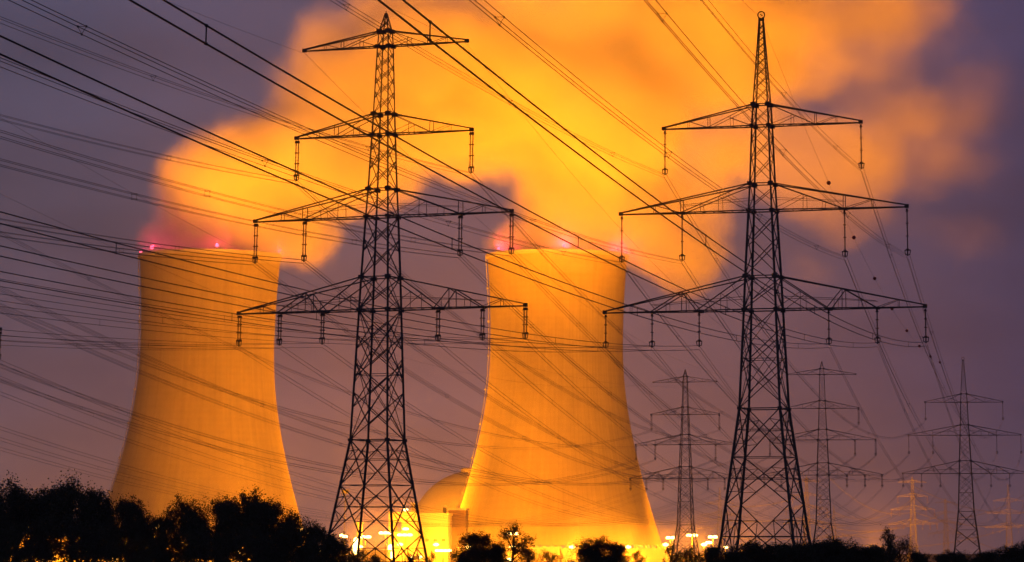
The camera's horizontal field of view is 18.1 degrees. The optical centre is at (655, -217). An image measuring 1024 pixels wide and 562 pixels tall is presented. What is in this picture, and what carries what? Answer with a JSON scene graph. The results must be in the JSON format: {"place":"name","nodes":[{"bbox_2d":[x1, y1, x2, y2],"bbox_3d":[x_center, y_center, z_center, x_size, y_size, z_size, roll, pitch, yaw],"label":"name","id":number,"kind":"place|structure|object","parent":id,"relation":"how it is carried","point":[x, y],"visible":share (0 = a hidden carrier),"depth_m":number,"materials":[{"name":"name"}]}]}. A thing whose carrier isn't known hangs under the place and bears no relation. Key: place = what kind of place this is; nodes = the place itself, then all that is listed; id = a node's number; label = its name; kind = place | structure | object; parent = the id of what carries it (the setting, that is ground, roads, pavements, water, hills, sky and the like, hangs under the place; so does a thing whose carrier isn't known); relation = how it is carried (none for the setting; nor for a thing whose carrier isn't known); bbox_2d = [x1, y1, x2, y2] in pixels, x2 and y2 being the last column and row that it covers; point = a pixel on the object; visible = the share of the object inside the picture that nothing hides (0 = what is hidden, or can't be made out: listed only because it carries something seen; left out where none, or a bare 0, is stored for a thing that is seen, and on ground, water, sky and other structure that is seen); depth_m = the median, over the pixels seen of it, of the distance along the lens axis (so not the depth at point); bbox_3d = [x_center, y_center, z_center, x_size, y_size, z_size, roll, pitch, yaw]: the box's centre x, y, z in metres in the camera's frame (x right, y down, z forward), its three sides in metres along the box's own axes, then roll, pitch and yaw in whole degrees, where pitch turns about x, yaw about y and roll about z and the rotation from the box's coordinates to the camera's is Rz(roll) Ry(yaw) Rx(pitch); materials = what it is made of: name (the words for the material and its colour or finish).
{"place":"outdoors","nodes":[
{"label":"outdoors","id":0,"kind":"place"},
{"bbox_2d":[0,0,1023,553],"label":"sky","id":1,"kind":"structure","parent":0,"point":[936,87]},
{"bbox_2d":[603,541,630,561],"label":"bush","id":2,"kind":"object","parent":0,"point":[621,553],"visible":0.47,"depth_m":254.32,"materials":[{"name":"black plant"}]},
{"bbox_2d":[286,554,997,561],"bbox_3d":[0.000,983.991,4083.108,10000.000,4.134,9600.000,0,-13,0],"label":"ground","id":3,"kind":"structure","parent":0,"point":[930,558],"depth_m":4201.56,"materials":[{"name":"black plant"}]},
{"bbox_2d":[0,327,1,358],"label":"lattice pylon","id":4,"kind":"object","parent":3,"relation":"on","point":[0,339],"visible":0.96,"depth_m":398.60,"materials":[{"name":"metal"}]},
{"bbox_2d":[0,379,634,485],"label":"power line","id":5,"kind":"object","parent":4,"relation":"hanging from","point":[264,457],"visible":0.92,"depth_m":610.25,"materials":[{"name":"grey metal"}]},
{"bbox_2d":[0,437,641,525],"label":"power line","id":6,"kind":"object","parent":4,"relation":"hanging from","point":[285,511],"visible":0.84,"depth_m":569.97,"materials":[{"name":"grey metal"}]},
{"bbox_2d":[0,303,651,448],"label":"power line","id":7,"kind":"object","parent":4,"relation":"hanging from","point":[270,403],"visible":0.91,"depth_m":601.51,"materials":[{"name":"grey metal"}]},
{"bbox_2d":[1,364,655,485],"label":"power line","id":8,"kind":"object","parent":4,"relation":"hanging from","point":[266,450],"visible":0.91,"depth_m":586.84,"materials":[{"name":"grey metal"}]},
{"bbox_2d":[0,426,660,525],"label":"power line","id":9,"kind":"object","parent":4,"relation":"hanging from","point":[266,500],"visible":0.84,"depth_m":559.90,"materials":[{"name":"grey metal"}]},
{"bbox_2d":[1,392,700,525],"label":"power line","id":10,"kind":"object","parent":4,"relation":"hanging from","point":[287,487],"visible":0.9,"depth_m":537.57,"materials":[{"name":"grey metal"}]},
{"bbox_2d":[0,308,711,484],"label":"power line","id":11,"kind":"object","parent":4,"relation":"hanging from","point":[283,424],"visible":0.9,"depth_m":531.20,"materials":[{"name":"grey metal"}]},
{"bbox_2d":[1,233,710,447],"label":"power line","id":12,"kind":"object","parent":4,"relation":"hanging from","point":[306,375],"visible":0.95,"depth_m":552.82,"materials":[{"name":"grey metal"}]},
{"bbox_2d":[3,377,717,525],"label":"power line","id":13,"kind":"object","parent":4,"relation":"hanging from","point":[291,480],"visible":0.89,"depth_m":518.81,"materials":[{"name":"grey metal"}]},
{"bbox_2d":[1,360,731,525],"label":"power line","id":14,"kind":"object","parent":4,"relation":"hanging from","point":[291,471],"visible":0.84,"depth_m":506.80,"materials":[{"name":"grey metal"}]},
{"bbox_2d":[0,288,734,484],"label":"power line","id":15,"kind":"object","parent":4,"relation":"hanging from","point":[299,417],"visible":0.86,"depth_m":519.16,"materials":[{"name":"grey metal"}]},
{"bbox_2d":[0,480,13,561],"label":"tree","id":16,"kind":"object","parent":3,"relation":"on","point":[4,507],"visible":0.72,"depth_m":292.43,"materials":[{"name":"black plant"}]},
{"bbox_2d":[0,521,29,561],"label":"tree","id":17,"kind":"object","parent":3,"relation":"on","point":[4,537],"visible":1,"depth_m":272.79,"materials":[{"name":"black plant"}]},
{"bbox_2d":[0,470,53,560],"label":"tree","id":18,"kind":"object","parent":3,"relation":"on","point":[25,507],"visible":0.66,"depth_m":296.32,"materials":[{"name":"black plant"}]},
{"bbox_2d":[0,512,72,561],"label":"tree","id":19,"kind":"object","parent":3,"relation":"on","point":[39,530],"visible":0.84,"depth_m":277.39,"materials":[{"name":"black plant"}]},
{"bbox_2d":[22,475,66,561],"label":"tree","id":20,"kind":"object","parent":3,"relation":"on","point":[49,495],"visible":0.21,"depth_m":301.10,"materials":[{"name":"black plant"}]},
{"bbox_2d":[43,469,108,561],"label":"tree","id":21,"kind":"object","parent":3,"relation":"on","point":[63,499],"visible":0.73,"depth_m":291.99,"materials":[{"name":"black plant"}]},
{"bbox_2d":[38,512,115,561],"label":"tree","id":22,"kind":"object","parent":3,"relation":"on","point":[74,528],"visible":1,"depth_m":279.90,"materials":[{"name":"black plant"}]},
{"bbox_2d":[74,478,117,560],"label":"tree","id":23,"kind":"object","parent":3,"relation":"on","point":[99,499],"visible":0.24,"depth_m":296.66,"materials":[{"name":"black plant"}]},
{"bbox_2d":[92,493,149,561],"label":"tree","id":24,"kind":"object","parent":3,"relation":"on","point":[128,511],"visible":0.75,"depth_m":291.84,"materials":[{"name":"black plant"}]},
{"bbox_2d":[144,510,179,561],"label":"tree","id":25,"kind":"object","parent":3,"relation":"on","point":[158,526],"visible":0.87,"depth_m":291.29,"materials":[{"name":"black plant"}]},
{"bbox_2d":[149,491,231,561],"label":"tree","id":26,"kind":"object","parent":3,"relation":"on","point":[187,515],"visible":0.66,"depth_m":291.50,"materials":[{"name":"black plant"}]},
{"bbox_2d":[167,526,223,561],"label":"tree","id":27,"kind":"object","parent":3,"relation":"on","point":[205,548],"visible":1,"depth_m":276.68,"materials":[{"name":"black plant"}]},
{"bbox_2d":[108,249,302,561],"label":"cooling tower","id":28,"kind":"structure","parent":3,"relation":"on","point":[239,372],"depth_m":1479.85,"materials":[{"name":"concrete"}]},
{"bbox_2d":[193,491,240,561],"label":"tree","id":29,"kind":"object","parent":3,"relation":"on","point":[216,502],"visible":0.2,"depth_m":297.50,"materials":[{"name":"black plant"}]},
{"bbox_2d":[210,484,277,561],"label":"tree","id":30,"kind":"object","parent":3,"relation":"on","point":[246,516],"visible":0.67,"depth_m":291.35,"materials":[{"name":"black plant"}]},
{"bbox_2d":[223,526,283,561],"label":"tree","id":31,"kind":"object","parent":3,"relation":"on","point":[257,540],"visible":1,"depth_m":276.80,"materials":[{"name":"black plant"}]},
{"bbox_2d":[237,494,297,561],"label":"tree","id":32,"kind":"object","parent":3,"relation":"on","point":[279,513],"visible":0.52,"depth_m":294.11,"materials":[{"name":"black plant"}]},
{"bbox_2d":[270,507,322,561],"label":"tree","id":33,"kind":"object","parent":3,"relation":"on","point":[290,536],"visible":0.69,"depth_m":291.18,"materials":[{"name":"black plant"}]},
{"bbox_2d":[292,521,327,561],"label":"tree","id":34,"kind":"object","parent":3,"relation":"on","point":[310,539],"visible":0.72,"depth_m":287.83,"materials":[{"name":"black plant"}]},
{"bbox_2d":[302,530,359,561],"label":"tree","id":35,"kind":"object","parent":3,"relation":"on","point":[332,547],"visible":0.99,"depth_m":281.50,"materials":[{"name":"black plant"}]},
{"bbox_2d":[236,12,527,561],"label":"lattice pylon","id":36,"kind":"object","parent":3,"relation":"on","point":[388,188],"visible":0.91,"depth_m":366.30,"materials":[{"name":"metal"}]},
{"bbox_2d":[0,231,255,264],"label":"power line","id":37,"kind":"object","parent":36,"relation":"attached to","point":[123,248],"visible":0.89,"depth_m":325.68,"materials":[{"name":"grey metal"}]},
{"bbox_2d":[0,114,296,183],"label":"power line","id":38,"kind":"object","parent":36,"relation":"attached to","point":[136,149],"visible":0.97,"depth_m":314.06,"materials":[{"name":"grey metal"}]},
{"bbox_2d":[0,218,302,262],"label":"power line","id":39,"kind":"object","parent":36,"relation":"attached to","point":[149,242],"visible":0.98,"depth_m":316.00,"materials":[{"name":"grey metal"}]},
{"bbox_2d":[0,329,318,347],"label":"power line","id":40,"kind":"object","parent":36,"relation":"attached to","point":[175,341],"visible":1,"depth_m":314.03,"materials":[{"name":"grey metal"}]},
{"bbox_2d":[0,306,437,344],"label":"power line","id":41,"kind":"object","parent":36,"relation":"attached to","point":[206,330],"visible":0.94,"depth_m":272.25,"materials":[{"name":"grey metal"}]},
{"bbox_2d":[0,158,458,257],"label":"power line","id":42,"kind":"object","parent":36,"relation":"attached to","point":[206,210],"visible":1,"depth_m":264.34,"materials":[{"name":"grey metal"}]},
{"bbox_2d":[0,16,471,175],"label":"power line","id":43,"kind":"object","parent":36,"relation":"attached to","point":[204,93],"visible":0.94,"depth_m":259.55,"materials":[{"name":"grey metal"}]},
{"bbox_2d":[0,294,480,343],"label":"power line","id":44,"kind":"object","parent":36,"relation":"attached to","point":[231,325],"visible":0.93,"depth_m":261.47,"materials":[{"name":"grey metal"}]},
{"bbox_2d":[0,130,512,255],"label":"power line","id":45,"kind":"object","parent":36,"relation":"attached to","point":[204,190],"visible":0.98,"depth_m":248.40,"materials":[{"name":"grey metal"}]},
{"bbox_2d":[0,279,520,342],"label":"power line","id":46,"kind":"object","parent":36,"relation":"attached to","point":[250,319],"visible":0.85,"depth_m":245.82,"materials":[{"name":"grey metal"}]},
{"bbox_2d":[238,346,762,524],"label":"power line","id":47,"kind":"object","parent":36,"relation":"attached to","point":[438,461],"visible":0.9,"depth_m":479.95,"materials":[{"name":"grey metal"}]},
{"bbox_2d":[253,261,767,481],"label":"power line","id":48,"kind":"object","parent":36,"relation":"hanging from","point":[466,405],"visible":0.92,"depth_m":495.65,"materials":[{"name":"grey metal"}]},
{"bbox_2d":[279,346,780,524],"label":"power line","id":49,"kind":"object","parent":36,"relation":"attached to","point":[477,464],"visible":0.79,"depth_m":485.56,"materials":[{"name":"grey metal"}]},
{"bbox_2d":[295,181,783,443],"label":"power line","id":50,"kind":"object","parent":36,"relation":"hanging from","point":[495,343],"visible":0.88,"depth_m":502.69,"materials":[{"name":"grey metal"}]},
{"bbox_2d":[302,260,789,481],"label":"power line","id":51,"kind":"object","parent":36,"relation":"hanging from","point":[494,398],"visible":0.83,"depth_m":482.30,"materials":[{"name":"grey metal"}]},
{"bbox_2d":[322,344,796,524],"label":"power line","id":52,"kind":"object","parent":36,"relation":"hanging from","point":[515,466],"visible":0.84,"depth_m":490.88,"materials":[{"name":"grey metal"}]},
{"bbox_2d":[440,342,845,524],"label":"power line","id":53,"kind":"object","parent":36,"relation":"attached to","point":[590,456],"visible":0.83,"depth_m":460.41,"materials":[{"name":"grey metal"}]},
{"bbox_2d":[458,254,854,481],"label":"power line","id":54,"kind":"object","parent":36,"relation":"hanging from","point":[615,395],"visible":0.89,"depth_m":476.82,"materials":[{"name":"grey metal"}]},
{"bbox_2d":[470,173,856,442],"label":"power line","id":55,"kind":"object","parent":36,"relation":"hanging from","point":[614,324],"visible":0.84,"depth_m":469.16,"materials":[{"name":"grey metal"}]},
{"bbox_2d":[483,340,859,524],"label":"power line","id":56,"kind":"object","parent":36,"relation":"attached to","point":[626,456],"visible":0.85,"depth_m":462.08,"materials":[{"name":"grey metal"}]},
{"bbox_2d":[510,253,876,481],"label":"power line","id":57,"kind":"object","parent":36,"relation":"attached to","point":[706,435],"visible":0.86,"depth_m":482.46,"materials":[{"name":"grey metal"}]},
{"bbox_2d":[537,349,881,524],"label":"power line","id":58,"kind":"object","parent":36,"relation":"attached to","point":[659,455],"visible":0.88,"depth_m":456.31,"materials":[{"name":"grey metal"}]},
{"bbox_2d":[388,512,417,560],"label":"gantry building","id":59,"kind":"structure","parent":3,"relation":"on","point":[410,539],"depth_m":1431.37,"materials":[{"name":"metal"}]},
{"bbox_2d":[417,513,452,561],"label":"turbine hall","id":60,"kind":"structure","parent":3,"relation":"on","point":[441,535],"depth_m":1460.58,"materials":[{"name":"metal"}]},
{"bbox_2d":[448,508,468,561],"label":"service block","id":61,"kind":"structure","parent":3,"relation":"on","point":[458,528],"depth_m":1500.49,"materials":[{"name":"metal"}]},
{"bbox_2d":[446,529,497,561],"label":"tree","id":62,"kind":"object","parent":3,"relation":"on","point":[478,548],"visible":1,"depth_m":252.74,"materials":[{"name":"black plant"}]},
{"bbox_2d":[418,468,531,546],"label":"reactor building","id":63,"kind":"structure","parent":3,"relation":"on","point":[437,495],"depth_m":1660.64,"materials":[{"name":"concrete"}]},
{"bbox_2d":[480,540,517,561],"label":"bush","id":64,"kind":"object","parent":3,"relation":"on","point":[502,554],"visible":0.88,"depth_m":254.11,"materials":[{"name":"black plant"}]},
{"bbox_2d":[457,547,561,561],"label":"pump house","id":65,"kind":"structure","parent":3,"relation":"on","point":[556,550],"depth_m":1479.93,"materials":[{"name":"metal"}]},
{"bbox_2d":[496,520,537,561],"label":"tree","id":66,"kind":"object","parent":3,"relation":"on","point":[507,534],"visible":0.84,"depth_m":254.69,"materials":[{"name":"black plant"}]},
{"bbox_2d":[459,249,663,560],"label":"cooling tower","id":67,"kind":"structure","parent":3,"relation":"on","point":[546,315],"depth_m":1543.97,"materials":[{"name":"concrete"}]},
{"bbox_2d":[561,534,625,561],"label":"bush","id":68,"kind":"object","parent":3,"relation":"on","point":[593,551],"visible":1,"depth_m":250.23,"materials":[{"name":"black plant"}]},
{"bbox_2d":[562,548,669,561],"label":"switch house","id":69,"kind":"structure","parent":3,"relation":"on","point":[654,554],"depth_m":1479.69,"materials":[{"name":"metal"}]},
{"bbox_2d":[629,370,741,560],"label":"lattice pylon","id":70,"kind":"object","parent":3,"relation":"on","point":[679,476],"visible":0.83,"depth_m":1027.14,"materials":[{"name":"metal"}]},
{"bbox_2d":[700,543,726,561],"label":"bush","id":71,"kind":"object","parent":3,"relation":"on","point":[710,553],"visible":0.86,"depth_m":254.17,"materials":[{"name":"black plant"}]},
{"bbox_2d":[717,548,754,561],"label":"bush","id":72,"kind":"object","parent":3,"relation":"on","point":[735,556],"visible":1,"depth_m":247.35,"materials":[{"name":"black plant"}]},
{"bbox_2d":[720,538,773,561],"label":"bush","id":73,"kind":"object","parent":3,"relation":"on","point":[751,550],"visible":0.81,"depth_m":250.37,"materials":[{"name":"black plant"}]},
{"bbox_2d":[603,11,928,557],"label":"lattice pylon","id":74,"kind":"object","parent":3,"relation":"on","point":[776,211],"visible":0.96,"depth_m":366.37,"materials":[{"name":"metal"}]},
{"bbox_2d":[0,271,601,351],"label":"power line","id":75,"kind":"object","parent":74,"relation":"attached to","point":[256,317],"visible":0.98,"depth_m":205.19,"materials":[{"name":"grey metal"}]},
{"bbox_2d":[0,57,618,264],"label":"power line","id":76,"kind":"object","parent":74,"relation":"attached to","point":[264,160],"visible":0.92,"depth_m":205.45,"materials":[{"name":"grey metal"}]},
{"bbox_2d":[0,245,651,351],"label":"power line","id":77,"kind":"object","parent":74,"relation":"attached to","point":[268,303],"visible":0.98,"depth_m":186.09,"materials":[{"name":"grey metal"}]},
{"bbox_2d":[9,0,682,263],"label":"power line","id":78,"kind":"object","parent":74,"relation":"attached to","point":[85,26],"visible":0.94,"depth_m":176.34,"materials":[{"name":"grey metal"}]},
{"bbox_2d":[0,211,698,350],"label":"power line","id":79,"kind":"object","parent":74,"relation":"attached to","point":[116,243],"visible":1,"depth_m":167.16,"materials":[{"name":"grey metal"}]},
{"bbox_2d":[0,35,828,348],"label":"power line","id":80,"kind":"object","parent":74,"relation":"attached to","point":[324,183],"visible":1,"depth_m":109.88,"materials":[{"name":"grey metal"}]},
{"bbox_2d":[330,0,665,177],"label":"power line","id":81,"kind":"object","parent":74,"relation":"hanging from","point":[476,80],"visible":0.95,"depth_m":247.32,"materials":[{"name":"grey metal"}]},
{"bbox_2d":[129,0,877,347],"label":"power line","id":82,"kind":"object","parent":74,"relation":"attached to","point":[427,154],"visible":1,"depth_m":100.84,"materials":[{"name":"grey metal"}]},
{"bbox_2d":[377,0,922,346],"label":"power line","id":83,"kind":"object","parent":74,"relation":"attached to","point":[430,22],"visible":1,"depth_m":100.07,"materials":[{"name":"grey metal"}]},
{"bbox_2d":[469,0,845,259],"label":"power line","id":84,"kind":"object","parent":74,"relation":"attached to","point":[629,119],"visible":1,"depth_m":178.40,"materials":[{"name":"grey metal"}]},
{"bbox_2d":[620,263,908,481],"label":"power line","id":85,"kind":"object","parent":74,"relation":"attached to","point":[729,394],"visible":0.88,"depth_m":468.69,"materials":[{"name":"grey metal"}]},
{"bbox_2d":[644,0,906,257],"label":"power line","id":86,"kind":"object","parent":74,"relation":"attached to","point":[662,20],"visible":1,"depth_m":173.35,"materials":[{"name":"grey metal"}]},
{"bbox_2d":[700,0,863,171],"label":"power line","id":87,"kind":"object","parent":74,"relation":"attached to","point":[768,78],"visible":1,"depth_m":248.13,"materials":[{"name":"grey metal"}]},
{"bbox_2d":[663,175,924,438],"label":"power line","id":88,"kind":"object","parent":74,"relation":"hanging from","point":[766,334],"visible":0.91,"depth_m":484.34,"materials":[{"name":"grey metal"}]},
{"bbox_2d":[681,261,930,481],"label":"power line","id":89,"kind":"object","parent":74,"relation":"attached to","point":[784,402],"visible":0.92,"depth_m":504.29,"materials":[{"name":"grey metal"}]},
{"bbox_2d":[843,257,996,480],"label":"power line","id":90,"kind":"object","parent":74,"relation":"hanging from","point":[897,377],"visible":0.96,"depth_m":452.20,"materials":[{"name":"grey metal"}]},
{"bbox_2d":[860,169,1000,438],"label":"power line","id":91,"kind":"object","parent":74,"relation":"hanging from","point":[907,298],"visible":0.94,"depth_m":442.20,"materials":[{"name":"grey metal"}]},
{"bbox_2d":[907,257,1021,480],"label":"power line","id":92,"kind":"object","parent":74,"relation":"hanging from","point":[948,378],"visible":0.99,"depth_m":453.89,"materials":[{"name":"grey metal"}]},
{"bbox_2d":[759,541,796,561],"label":"bush","id":93,"kind":"object","parent":3,"relation":"on","point":[771,548],"visible":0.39,"depth_m":249.72,"materials":[{"name":"black plant"}]},
{"bbox_2d":[763,362,882,542],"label":"lattice pylon","id":94,"kind":"object","parent":3,"relation":"on","point":[818,429],"visible":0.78,"depth_m":984.14,"materials":[{"name":"metal"}]},
{"bbox_2d":[804,539,854,561],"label":"bush","id":95,"kind":"object","parent":3,"relation":"on","point":[824,547],"visible":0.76,"depth_m":245.31,"materials":[{"name":"black plant"}]},
{"bbox_2d":[819,535,870,561],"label":"bush","id":96,"kind":"object","parent":3,"relation":"on","point":[838,544],"visible":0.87,"depth_m":246.36,"materials":[{"name":"black plant"}]},
{"bbox_2d":[846,544,886,561],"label":"bush","id":97,"kind":"object","parent":3,"relation":"on","point":[873,552],"visible":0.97,"depth_m":246.13,"materials":[{"name":"black plant"}]},
{"bbox_2d":[880,524,908,561],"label":"tree","id":98,"kind":"object","parent":3,"relation":"on","point":[889,541],"visible":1,"depth_m":242.89,"materials":[{"name":"black plant"}]},
{"bbox_2d":[885,536,916,561],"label":"bush","id":99,"kind":"object","parent":3,"relation":"on","point":[907,547],"visible":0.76,"depth_m":245.01,"materials":[{"name":"black plant"}]},
{"bbox_2d":[889,477,937,557],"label":"lattice pylon","id":100,"kind":"object","parent":3,"relation":"on","point":[915,519],"visible":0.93,"depth_m":1599.57,"materials":[{"name":"metal"}]},
{"bbox_2d":[934,549,972,561],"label":"bush","id":101,"kind":"object","parent":3,"relation":"on","point":[953,557],"visible":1,"depth_m":246.40,"materials":[{"name":"black plant"}]},
{"bbox_2d":[902,357,1023,558],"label":"lattice pylon","id":102,"kind":"object","parent":3,"relation":"on","point":[959,460],"visible":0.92,"depth_m":963.88,"materials":[{"name":"metal"}]},
{"bbox_2d":[973,550,1010,561],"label":"bush","id":103,"kind":"object","parent":3,"relation":"on","point":[989,556],"visible":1,"depth_m":249.60,"materials":[{"name":"black plant"}]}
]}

